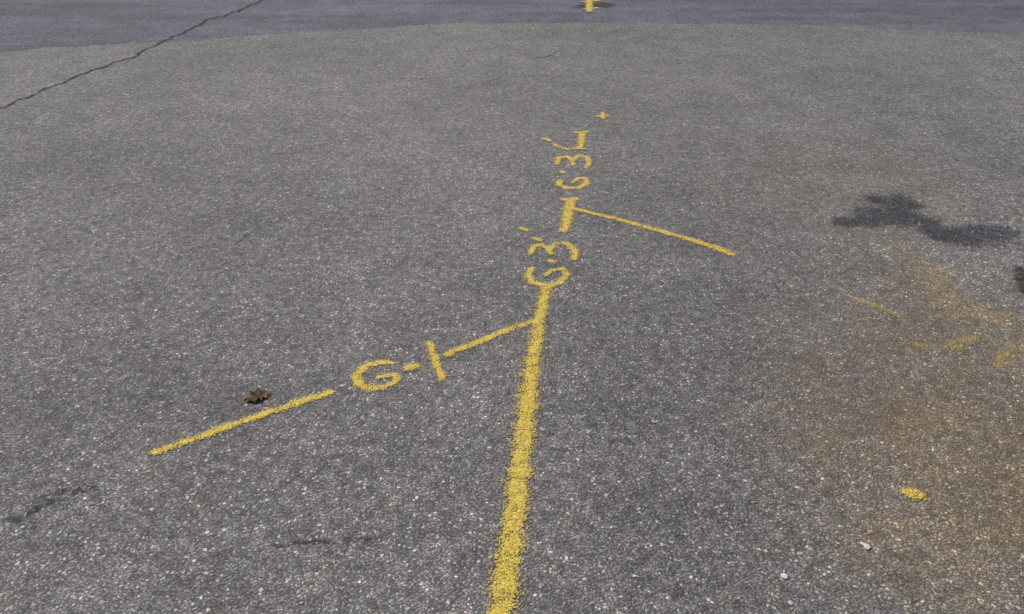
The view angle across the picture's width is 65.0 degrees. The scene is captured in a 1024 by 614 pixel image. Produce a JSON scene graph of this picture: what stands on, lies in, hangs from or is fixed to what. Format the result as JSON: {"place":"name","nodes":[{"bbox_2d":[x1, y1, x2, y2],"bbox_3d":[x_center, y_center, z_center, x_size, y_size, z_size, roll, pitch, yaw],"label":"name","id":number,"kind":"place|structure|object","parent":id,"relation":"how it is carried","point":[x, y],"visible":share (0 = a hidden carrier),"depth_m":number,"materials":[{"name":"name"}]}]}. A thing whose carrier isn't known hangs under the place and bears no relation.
{"place":"outdoors","nodes":[
{"label":"outdoors","id":0,"kind":"place"},
{"bbox_2d":[0,22,1023,613],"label":"ground","id":1,"kind":"structure","parent":0,"point":[154,184],"depth_m":3.10,"materials":[{"name":"grey asphalt"}]},
{"bbox_2d":[2,485,98,521],"bbox_3d":[-1.317,0.555,2.231,0.328,0.001,0.095,-21,36,-32],"label":"pavement crack","id":2,"kind":"object","parent":1,"relation":"on","point":[50,500],"visible":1,"depth_m":2.24,"materials":[{"name":"grey asphalt"}]},
{"bbox_2d":[0,35,178,107],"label":"pavement crack","id":3,"kind":"object","parent":1,"relation":"on","point":[88,71],"visible":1,"depth_m":6.49,"materials":[{"name":"grey asphalt"}]},
{"bbox_2d":[244,388,274,401],"bbox_3d":[-0.842,0.293,2.674,0.080,0.015,0.073,5,30,8],"label":"dead leaf","id":4,"kind":"object","parent":1,"relation":"on","point":[256,394],"visible":1,"depth_m":2.68,"materials":[{"name":"brown plant"}]},
{"bbox_2d":[273,535,387,545],"bbox_3d":[-0.478,0.616,2.125,0.328,0.001,0.039,-3,30,-4],"label":"pavement crack","id":5,"kind":"object","parent":1,"relation":"on","point":[315,540],"visible":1,"depth_m":2.12,"materials":[{"name":"grey asphalt"}]},
{"bbox_2d":[148,318,537,455],"bbox_3d":[-0.493,0.260,2.743,1.470,0.001,0.316,-18,34,-28],"label":"paint marking","id":6,"kind":"object","parent":1,"relation":"on","point":[375,387],"visible":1,"depth_m":2.75,"materials":[{"name":"yellow paint"}]},
{"bbox_2d":[483,286,553,613],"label":"utility paint line","id":7,"kind":"object","parent":1,"relation":"on","point":[513,490],"visible":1,"depth_m":2.32,"materials":[{"name":"yellow paint"}]},
{"bbox_2d":[595,112,608,118],"bbox_3d":[0.612,-1.300,5.445,0.168,0.001,0.217,0,30,0],"label":"paint survey cross","id":8,"kind":"object","parent":1,"relation":"on","point":[602,115],"visible":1,"depth_m":5.44,"materials":[{"name":"yellow paint"}]},
{"bbox_2d":[519,131,737,286],"bbox_3d":[0.527,-0.612,4.254,1.050,0.001,2.142,0,30,0],"label":"paint marking","id":9,"kind":"object","parent":1,"relation":"on","point":[559,183],"depth_m":3.84,"materials":[{"name":"yellow paint"}]},
{"bbox_2d":[901,487,929,501],"bbox_3d":[1.137,0.529,2.278,0.140,0.001,0.126,0,30,0],"label":"paint dot","id":10,"kind":"object","parent":1,"relation":"on","point":[919,493],"visible":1,"depth_m":2.28,"materials":[{"name":"yellow paint"}]},
{"bbox_2d":[831,192,1021,246],"bbox_3d":[2.020,-0.404,3.894,1.046,0.001,0.905,27,39,38],"label":"oil stain","id":11,"kind":"object","parent":1,"relation":"on","point":[895,213],"visible":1,"depth_m":3.90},
{"bbox_2d":[1014,267,1023,292],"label":"rust stain","id":12,"kind":"object","parent":1,"relation":"on","point":[1021,278],"visible":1,"depth_m":3.41,"materials":[{"name":"brown"}]},
{"bbox_2d":[0,0,1023,52],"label":"road","id":13,"kind":"structure","parent":0,"point":[30,24],"depth_m":8.58,"materials":[{"name":"grey asphalt"}]},
{"bbox_2d":[179,0,262,34],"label":"pavement crack","id":14,"kind":"object","parent":13,"relation":"on","point":[221,16],"visible":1,"depth_m":8.51,"materials":[{"name":"grey asphalt"}]},
{"bbox_2d":[581,0,601,11],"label":"paint marking","id":15,"kind":"object","parent":13,"relation":"on","point":[588,4],"visible":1,"depth_m":9.07,"materials":[{"name":"yellow paint"}]},
{"bbox_2d":[575,2,612,7],"bbox_3d":[0.952,-3.535,9.308,0.860,0.001,1.180,0,30,0],"label":"wet stain","id":16,"kind":"object","parent":13,"relation":"on","point":[599,4],"visible":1,"depth_m":9.09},
{"bbox_2d":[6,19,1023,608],"bbox_3d":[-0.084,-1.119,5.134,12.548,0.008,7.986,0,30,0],"label":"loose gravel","id":17,"kind":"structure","parent":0,"point":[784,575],"depth_m":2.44,"materials":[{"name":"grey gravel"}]}
]}

